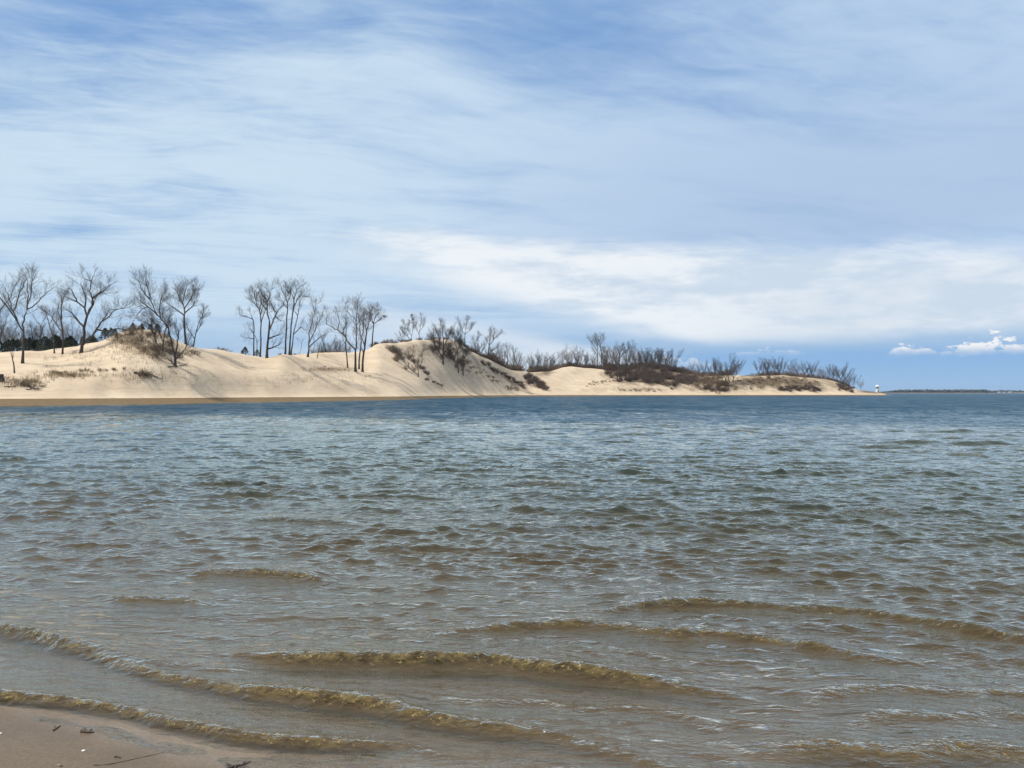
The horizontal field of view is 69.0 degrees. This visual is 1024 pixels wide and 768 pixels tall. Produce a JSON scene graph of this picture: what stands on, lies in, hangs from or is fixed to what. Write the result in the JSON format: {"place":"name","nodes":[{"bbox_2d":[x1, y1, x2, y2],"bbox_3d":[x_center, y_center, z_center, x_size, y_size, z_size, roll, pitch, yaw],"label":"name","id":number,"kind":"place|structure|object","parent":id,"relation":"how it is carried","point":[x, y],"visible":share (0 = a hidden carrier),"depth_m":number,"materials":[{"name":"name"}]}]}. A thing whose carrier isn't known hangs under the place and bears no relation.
{"place":"outdoors","nodes":[
{"label":"outdoors","id":0,"kind":"place"},
{"bbox_2d":[0,393,1023,767],"bbox_3d":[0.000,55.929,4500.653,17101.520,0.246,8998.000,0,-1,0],"label":"lake water","id":1,"kind":"structure","parent":0,"point":[804,523],"depth_m":8.19,"materials":[{"name":"blue liquid"}]},
{"bbox_2d":[0,330,1023,767],"bbox_3d":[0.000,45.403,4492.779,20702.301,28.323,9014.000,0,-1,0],"label":"sand ground","id":2,"kind":"structure","parent":0,"point":[26,740],"depth_m":4.59,"materials":[{"name":"beige sand"}]},
{"bbox_2d":[2,339,12,351],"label":"evergreen shrub","id":3,"kind":"object","parent":2,"relation":"on","point":[7,343],"visible":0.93,"depth_m":171.51,"materials":[{"name":"green plant"}]},
{"bbox_2d":[0,325,17,341],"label":"bare tree","id":4,"kind":"object","parent":2,"relation":"on","point":[4,340],"visible":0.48,"depth_m":181.99,"materials":[{"name":"grey plant"}]},
{"bbox_2d":[0,318,20,344],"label":"bare tree","id":5,"kind":"object","parent":2,"relation":"on","point":[6,330],"visible":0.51,"depth_m":183.93,"materials":[{"name":"grey plant"}]},
{"bbox_2d":[0,305,21,338],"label":"bare tree","id":6,"kind":"object","parent":2,"relation":"on","point":[4,315],"visible":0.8,"depth_m":182.61,"materials":[{"name":"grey plant"}]},
{"bbox_2d":[4,338,19,351],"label":"evergreen shrub","id":7,"kind":"object","parent":2,"relation":"on","point":[14,343],"visible":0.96,"depth_m":171.92,"materials":[{"name":"green plant"}]},
{"bbox_2d":[10,349,14,372],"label":"bare tree","id":8,"kind":"object","parent":2,"relation":"on","point":[13,362],"visible":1,"depth_m":114.97,"materials":[{"name":"grey plant"}]},
{"bbox_2d":[0,268,28,313],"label":"bare tree","id":9,"kind":"object","parent":2,"relation":"on","point":[2,311],"visible":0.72,"depth_m":179.58,"materials":[{"name":"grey plant"}]},
{"bbox_2d":[5,324,28,344],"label":"bare tree","id":10,"kind":"object","parent":2,"relation":"on","point":[7,328],"visible":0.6,"depth_m":178.87,"materials":[{"name":"grey plant"}]},
{"bbox_2d":[14,339,24,350],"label":"evergreen shrub","id":11,"kind":"object","parent":2,"relation":"on","point":[18,342],"visible":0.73,"depth_m":172.77,"materials":[{"name":"green plant"}]},
{"bbox_2d":[21,337,35,350],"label":"evergreen shrub","id":12,"kind":"object","parent":2,"relation":"on","point":[29,341],"visible":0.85,"depth_m":175.33,"materials":[{"name":"green plant"}]},
{"bbox_2d":[0,262,60,363],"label":"bare tree","id":13,"kind":"object","parent":2,"relation":"on","point":[16,318],"visible":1,"depth_m":124.04,"materials":[{"name":"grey plant"}]},
{"bbox_2d":[25,319,46,347],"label":"bare tree","id":14,"kind":"object","parent":2,"relation":"on","point":[34,334],"visible":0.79,"depth_m":182.44,"materials":[{"name":"grey plant"}]},
{"bbox_2d":[28,309,48,350],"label":"bare tree","id":15,"kind":"object","parent":2,"relation":"on","point":[39,324],"visible":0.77,"depth_m":175.08,"materials":[{"name":"grey plant"}]},
{"bbox_2d":[25,319,59,340],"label":"bare tree","id":16,"kind":"object","parent":2,"relation":"on","point":[48,335],"visible":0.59,"depth_m":185.72,"materials":[{"name":"grey plant"}]},
{"bbox_2d":[34,336,53,350],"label":"evergreen shrub","id":17,"kind":"object","parent":2,"relation":"on","point":[45,339],"visible":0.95,"depth_m":174.35,"materials":[{"name":"green plant"}]},
{"bbox_2d":[41,304,60,352],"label":"bare tree","id":18,"kind":"object","parent":2,"relation":"on","point":[53,327],"visible":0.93,"depth_m":136.56,"materials":[{"name":"grey plant"}]},
{"bbox_2d":[38,286,69,353],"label":"bare tree","id":19,"kind":"object","parent":2,"relation":"on","point":[60,316],"visible":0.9,"depth_m":136.04,"materials":[{"name":"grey plant"}]},
{"bbox_2d":[49,334,61,348],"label":"evergreen shrub","id":20,"kind":"object","parent":2,"relation":"on","point":[56,338],"visible":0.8,"depth_m":177.90,"materials":[{"name":"green plant"}]},
{"bbox_2d":[47,321,68,338],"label":"bare tree","id":21,"kind":"object","parent":2,"relation":"on","point":[61,329],"visible":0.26,"depth_m":188.92,"materials":[{"name":"grey plant"}]},
{"bbox_2d":[61,337,74,346],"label":"evergreen shrub","id":22,"kind":"object","parent":2,"relation":"on","point":[69,340],"visible":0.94,"depth_m":178.43,"materials":[{"name":"green plant"}]},
{"bbox_2d":[59,329,79,340],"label":"bare tree","id":23,"kind":"object","parent":2,"relation":"on","point":[66,335],"visible":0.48,"depth_m":189.25,"materials":[{"name":"grey plant"}]},
{"bbox_2d":[56,312,90,342],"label":"bare tree","id":24,"kind":"object","parent":2,"relation":"on","point":[67,331],"visible":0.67,"depth_m":191.44,"materials":[{"name":"grey plant"}]},
{"bbox_2d":[80,727,93,732],"bbox_3d":[-2.002,1.637,3.518,0.070,0.017,0.035,0,-1,13],"label":"driftwood twig","id":25,"kind":"object","parent":2,"relation":"on","point":[84,730],"visible":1,"depth_m":3.51,"materials":[{"name":"brown wood"}]},
{"bbox_2d":[55,261,137,352],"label":"bare tree","id":26,"kind":"object","parent":2,"relation":"on","point":[84,341],"visible":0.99,"depth_m":135.61,"materials":[{"name":"brown plant"}]},
{"bbox_2d":[96,328,111,340],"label":"evergreen shrub","id":27,"kind":"object","parent":2,"relation":"on","point":[105,334],"visible":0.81,"depth_m":146.44,"materials":[{"name":"green plant"}]},
{"bbox_2d":[93,752,162,765],"bbox_3d":[-1.666,1.635,3.243,0.276,0.012,0.026,0,-1,-29],"label":"reed stem","id":28,"kind":"object","parent":2,"relation":"on","point":[122,761],"visible":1,"depth_m":3.21,"materials":[{"name":"brown plant"}]},
{"bbox_2d":[134,306,176,350],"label":"bare tree","id":29,"kind":"object","parent":2,"relation":"on","point":[153,319],"visible":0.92,"depth_m":133.03,"materials":[{"name":"grey plant"}]},
{"bbox_2d":[122,265,197,366],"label":"bare tree","id":30,"kind":"object","parent":2,"relation":"on","point":[150,298],"visible":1,"depth_m":127.36,"materials":[{"name":"brown plant"}]},
{"bbox_2d":[158,275,204,343],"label":"bare tree","id":31,"kind":"object","parent":2,"relation":"on","point":[193,291],"visible":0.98,"depth_m":151.46,"materials":[{"name":"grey plant"}]},
{"bbox_2d":[181,302,209,346],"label":"bare tree","id":32,"kind":"object","parent":2,"relation":"on","point":[201,318],"visible":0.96,"depth_m":150.41,"materials":[{"name":"grey plant"}]},
{"bbox_2d":[226,761,250,767],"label":"driftwood twig","id":33,"kind":"object","parent":2,"relation":"on","point":[235,765],"visible":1,"depth_m":3.20,"materials":[{"name":"brown wood"}]},
{"bbox_2d":[235,306,254,355],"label":"bare tree","id":34,"kind":"object","parent":2,"relation":"on","point":[253,338],"visible":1,"depth_m":199.16,"materials":[{"name":"grey plant"}]},
{"bbox_2d":[244,282,275,356],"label":"bare tree","id":35,"kind":"object","parent":2,"relation":"on","point":[256,305],"visible":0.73,"depth_m":198.68,"materials":[{"name":"grey plant"}]},
{"bbox_2d":[252,279,293,357],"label":"bare tree","id":36,"kind":"object","parent":2,"relation":"on","point":[269,325],"visible":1,"depth_m":167.91,"materials":[{"name":"grey plant"}]},
{"bbox_2d":[273,275,298,353],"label":"bare tree","id":37,"kind":"object","parent":2,"relation":"on","point":[289,292],"visible":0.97,"depth_m":173.18,"materials":[{"name":"grey plant"}]},
{"bbox_2d":[289,289,308,354],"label":"bare tree","id":38,"kind":"object","parent":2,"relation":"on","point":[296,321],"visible":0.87,"depth_m":215.94,"materials":[{"name":"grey plant"}]},
{"bbox_2d":[286,275,312,354],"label":"bare tree","id":39,"kind":"object","parent":2,"relation":"on","point":[293,297],"visible":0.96,"depth_m":175.63,"materials":[{"name":"grey plant"}]},
{"bbox_2d":[305,296,329,356],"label":"bare tree","id":40,"kind":"object","parent":2,"relation":"on","point":[312,321],"visible":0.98,"depth_m":206.99,"materials":[{"name":"grey plant"}]},
{"bbox_2d":[320,336,335,352],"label":"bare tree","id":41,"kind":"object","parent":2,"relation":"on","point":[325,348],"visible":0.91,"depth_m":249.21,"materials":[{"name":"plant"}]},
{"bbox_2d":[325,339,339,350],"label":"bare tree","id":42,"kind":"object","parent":2,"relation":"on","point":[333,347],"visible":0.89,"depth_m":255.67,"materials":[{"name":"plant"}]},
{"bbox_2d":[333,339,343,351],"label":"bare tree","id":43,"kind":"object","parent":2,"relation":"on","point":[338,344],"visible":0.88,"depth_m":256.20,"materials":[{"name":"plant"}]},
{"bbox_2d":[319,291,367,371],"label":"bare tree","id":44,"kind":"object","parent":2,"relation":"on","point":[355,361],"visible":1,"depth_m":198.44,"materials":[{"name":"grey plant"}]},
{"bbox_2d":[341,316,349,367],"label":"bare tree","id":45,"kind":"object","parent":2,"relation":"on","point":[346,329],"visible":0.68,"depth_m":204.04,"materials":[{"name":"grey plant"}]},
{"bbox_2d":[349,296,371,368],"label":"bare tree","id":46,"kind":"object","parent":2,"relation":"on","point":[358,325],"visible":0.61,"depth_m":210.70,"materials":[{"name":"grey plant"}]},
{"bbox_2d":[352,301,378,371],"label":"bare tree","id":47,"kind":"object","parent":2,"relation":"on","point":[362,350],"visible":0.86,"depth_m":203.94,"materials":[{"name":"grey plant"}]},
{"bbox_2d":[367,303,387,346],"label":"bare tree","id":48,"kind":"object","parent":2,"relation":"on","point":[379,313],"visible":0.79,"depth_m":254.43,"materials":[{"name":"grey plant"}]},
{"bbox_2d":[400,314,416,339],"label":"bare tree","id":49,"kind":"object","parent":2,"relation":"on","point":[410,321],"visible":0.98,"depth_m":281.65,"materials":[{"name":"grey plant"}]},
{"bbox_2d":[387,343,431,376],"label":"bare tree","id":50,"kind":"object","parent":2,"relation":"on","point":[404,361],"visible":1,"depth_m":236.99,"materials":[{"name":"grey plant"}]},
{"bbox_2d":[414,313,425,333],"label":"bare tree","id":51,"kind":"object","parent":2,"relation":"on","point":[423,320],"visible":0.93,"depth_m":286.45,"materials":[{"name":"grey plant"}]},
{"bbox_2d":[4,329,854,393],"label":"dune scrub","id":52,"kind":"object","parent":2,"relation":"on","point":[705,379],"visible":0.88,"depth_m":442.98,"materials":[{"name":"brown plant"}]},
{"bbox_2d":[425,317,453,364],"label":"bare tree","id":53,"kind":"object","parent":2,"relation":"on","point":[434,342],"visible":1,"depth_m":280.54,"materials":[{"name":"grey plant"}]},
{"bbox_2d":[0,329,885,393],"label":"dune grass","id":54,"kind":"structure","parent":2,"relation":"on","point":[33,380],"depth_m":132.74,"materials":[{"name":"plant"}]},
{"bbox_2d":[445,329,465,372],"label":"bare tree","id":55,"kind":"object","parent":2,"relation":"on","point":[455,335],"visible":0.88,"depth_m":292.67,"materials":[{"name":"grey plant"}]},
{"bbox_2d":[456,339,473,375],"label":"bare tree","id":56,"kind":"object","parent":2,"relation":"on","point":[469,349],"visible":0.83,"depth_m":296.47,"materials":[{"name":"grey plant"}]},
{"bbox_2d":[457,314,475,343],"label":"bare tree","id":57,"kind":"object","parent":2,"relation":"on","point":[466,319],"visible":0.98,"depth_m":329.73,"materials":[{"name":"grey plant"}]},
{"bbox_2d":[468,338,485,349],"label":"bare tree","id":58,"kind":"object","parent":2,"relation":"on","point":[477,347],"visible":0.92,"depth_m":349.38,"materials":[{"name":"grey plant"}]},
{"bbox_2d":[485,327,504,355],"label":"bare tree","id":59,"kind":"object","parent":2,"relation":"on","point":[490,336],"visible":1,"depth_m":363.96,"materials":[{"name":"grey plant"}]},
{"bbox_2d":[498,346,509,359],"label":"bare tree","id":60,"kind":"object","parent":2,"relation":"on","point":[501,356],"visible":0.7,"depth_m":387.23,"materials":[{"name":"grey plant"}]},
{"bbox_2d":[503,349,520,364],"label":"bare tree","id":61,"kind":"object","parent":2,"relation":"on","point":[516,357],"visible":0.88,"depth_m":403.28,"materials":[{"name":"grey plant"}]},
{"bbox_2d":[528,357,534,367],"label":"bare tree","id":62,"kind":"object","parent":2,"relation":"on","point":[531,361],"visible":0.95,"depth_m":435.17,"materials":[{"name":"grey plant"}]},
{"bbox_2d":[527,353,542,366],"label":"bare tree","id":63,"kind":"object","parent":2,"relation":"on","point":[536,362],"visible":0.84,"depth_m":438.57,"materials":[{"name":"grey plant"}]},
{"bbox_2d":[535,353,551,366],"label":"bare tree","id":64,"kind":"object","parent":2,"relation":"on","point":[544,360],"visible":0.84,"depth_m":446.38,"materials":[{"name":"grey plant"}]},
{"bbox_2d":[536,351,559,367],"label":"bare tree","id":65,"kind":"object","parent":2,"relation":"on","point":[546,359],"visible":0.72,"depth_m":457.26,"materials":[{"name":"grey plant"}]},
{"bbox_2d":[557,349,567,362],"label":"bare tree","id":66,"kind":"object","parent":2,"relation":"on","point":[562,357],"visible":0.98,"depth_m":464.11,"materials":[{"name":"grey plant"}]},
{"bbox_2d":[558,344,575,361],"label":"bare tree","id":67,"kind":"object","parent":2,"relation":"on","point":[566,353],"visible":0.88,"depth_m":469.94,"materials":[{"name":"grey plant"}]},
{"bbox_2d":[573,351,579,365],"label":"bare tree","id":68,"kind":"object","parent":2,"relation":"on","point":[577,360],"visible":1,"depth_m":470.90,"materials":[{"name":"grey plant"}]},
{"bbox_2d":[576,345,587,363],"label":"bare tree","id":69,"kind":"object","parent":2,"relation":"on","point":[581,358],"visible":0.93,"depth_m":472.60,"materials":[{"name":"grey plant"}]},
{"bbox_2d":[586,333,599,368],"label":"bare tree","id":70,"kind":"object","parent":2,"relation":"on","point":[594,341],"visible":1,"depth_m":473.07,"materials":[{"name":"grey plant"}]},
{"bbox_2d":[593,332,605,368],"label":"bare tree","id":71,"kind":"object","parent":2,"relation":"on","point":[599,341],"visible":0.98,"depth_m":475.89,"materials":[{"name":"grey plant"}]},
{"bbox_2d":[599,350,609,362],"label":"bare tree","id":72,"kind":"object","parent":2,"relation":"on","point":[607,358],"visible":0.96,"depth_m":478.90,"materials":[{"name":"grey plant"}]},
{"bbox_2d":[601,342,618,361],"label":"bare tree","id":73,"kind":"object","parent":2,"relation":"on","point":[613,353],"visible":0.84,"depth_m":482.21,"materials":[{"name":"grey plant"}]},
{"bbox_2d":[614,349,621,364],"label":"bare tree","id":74,"kind":"object","parent":2,"relation":"on","point":[616,358],"visible":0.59,"depth_m":485.74,"materials":[{"name":"grey plant"}]},
{"bbox_2d":[610,344,626,379],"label":"bare tree","id":75,"kind":"object","parent":2,"relation":"on","point":[624,351],"visible":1,"depth_m":438.93,"materials":[{"name":"grey plant"}]},
{"bbox_2d":[620,344,632,378],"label":"bare tree","id":76,"kind":"object","parent":2,"relation":"on","point":[627,352],"visible":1,"depth_m":439.57,"materials":[{"name":"grey plant"}]},
{"bbox_2d":[623,340,643,363],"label":"bare tree","id":77,"kind":"object","parent":2,"relation":"on","point":[632,354],"visible":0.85,"depth_m":487.72,"materials":[{"name":"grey plant"}]},
{"bbox_2d":[640,376,657,382],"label":"dune shrub","id":78,"kind":"object","parent":2,"relation":"on","point":[645,379],"visible":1,"depth_m":437.36,"materials":[{"name":"brown plant"}]},
{"bbox_2d":[640,348,657,362],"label":"bare tree","id":79,"kind":"object","parent":2,"relation":"on","point":[648,355],"visible":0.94,"depth_m":487.54,"materials":[{"name":"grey plant"}]},
{"bbox_2d":[644,348,662,363],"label":"bare tree","id":80,"kind":"object","parent":2,"relation":"on","point":[655,354],"visible":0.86,"depth_m":488.15,"materials":[{"name":"grey plant"}]},
{"bbox_2d":[654,348,663,364],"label":"bare tree","id":81,"kind":"object","parent":2,"relation":"on","point":[657,349],"visible":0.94,"depth_m":490.90,"materials":[{"name":"grey plant"}]},
{"bbox_2d":[656,349,671,363],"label":"bare tree","id":82,"kind":"object","parent":2,"relation":"on","point":[662,357],"visible":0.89,"depth_m":490.83,"materials":[{"name":"grey plant"}]},
{"bbox_2d":[661,380,672,385],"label":"dune shrub","id":83,"kind":"object","parent":2,"relation":"on","point":[665,383],"visible":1,"depth_m":438.12,"materials":[{"name":"brown plant"}]},
{"bbox_2d":[662,349,673,364],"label":"bare tree","id":84,"kind":"object","parent":2,"relation":"on","point":[669,359],"visible":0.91,"depth_m":490.37,"materials":[{"name":"grey plant"}]},
{"bbox_2d":[662,349,683,365],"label":"bare tree","id":85,"kind":"object","parent":2,"relation":"on","point":[674,358],"visible":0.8,"depth_m":495.27,"materials":[{"name":"grey plant"}]},
{"bbox_2d":[672,366,681,372],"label":"dune shrub","id":86,"kind":"object","parent":2,"relation":"on","point":[677,369],"visible":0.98,"depth_m":489.48,"materials":[{"name":"brown plant"}]},
{"bbox_2d":[711,357,719,372],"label":"bare tree","id":87,"kind":"object","parent":2,"relation":"on","point":[715,364],"visible":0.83,"depth_m":498.63,"materials":[{"name":"grey plant"}]},
{"bbox_2d":[712,359,739,382],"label":"bare tree","id":88,"kind":"object","parent":2,"relation":"on","point":[727,375],"visible":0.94,"depth_m":448.37,"materials":[{"name":"grey plant"}]},
{"bbox_2d":[717,360,739,382],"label":"bare tree","id":89,"kind":"object","parent":2,"relation":"on","point":[727,370],"visible":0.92,"depth_m":447.80,"materials":[{"name":"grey plant"}]},
{"bbox_2d":[724,354,743,378],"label":"bare tree","id":90,"kind":"object","parent":2,"relation":"on","point":[734,366],"visible":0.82,"depth_m":451.97,"materials":[{"name":"grey plant"}]},
{"bbox_2d":[754,360,763,371],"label":"bare tree","id":91,"kind":"object","parent":2,"relation":"on","point":[759,366],"visible":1,"depth_m":485.12,"materials":[{"name":"grey plant"}]},
{"bbox_2d":[760,358,774,371],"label":"bare tree","id":92,"kind":"object","parent":2,"relation":"on","point":[768,366],"visible":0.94,"depth_m":489.35,"materials":[{"name":"grey plant"}]},
{"bbox_2d":[772,356,783,371],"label":"bare tree","id":93,"kind":"object","parent":2,"relation":"on","point":[778,365],"visible":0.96,"depth_m":487.91,"materials":[{"name":"grey plant"}]},
{"bbox_2d":[797,364,809,373],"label":"bare tree","id":94,"kind":"object","parent":2,"relation":"on","point":[803,369],"visible":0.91,"depth_m":494.12,"materials":[{"name":"grey plant"}]},
{"bbox_2d":[801,361,818,374],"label":"bare tree","id":95,"kind":"object","parent":2,"relation":"on","point":[810,367],"visible":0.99,"depth_m":493.50,"materials":[{"name":"grey plant"}]},
{"bbox_2d":[834,362,849,379],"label":"bare tree","id":96,"kind":"object","parent":2,"relation":"on","point":[841,371],"visible":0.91,"depth_m":496.68,"materials":[{"name":"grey plant"}]},
{"bbox_2d":[836,370,853,380],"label":"bare tree","id":97,"kind":"object","parent":2,"relation":"on","point":[845,376],"visible":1,"depth_m":492.66,"materials":[{"name":"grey plant"}]},
{"bbox_2d":[0,0,1023,391],"label":"sky","id":98,"kind":"structure","parent":0,"point":[838,183],"materials":[{"name":"blue"}]},
{"bbox_2d":[889,392,1023,392],"bbox_3d":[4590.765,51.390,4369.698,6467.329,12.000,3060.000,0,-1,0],"label":"shore","id":99,"kind":"structure","parent":0,"point":[955,392],"depth_m":2969.69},
{"bbox_2d":[881,389,1023,392],"bbox_3d":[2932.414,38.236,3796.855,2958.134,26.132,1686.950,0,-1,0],"label":"wood","id":100,"kind":"object","parent":99,"relation":"on","point":[951,391],"visible":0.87,"depth_m":2968.30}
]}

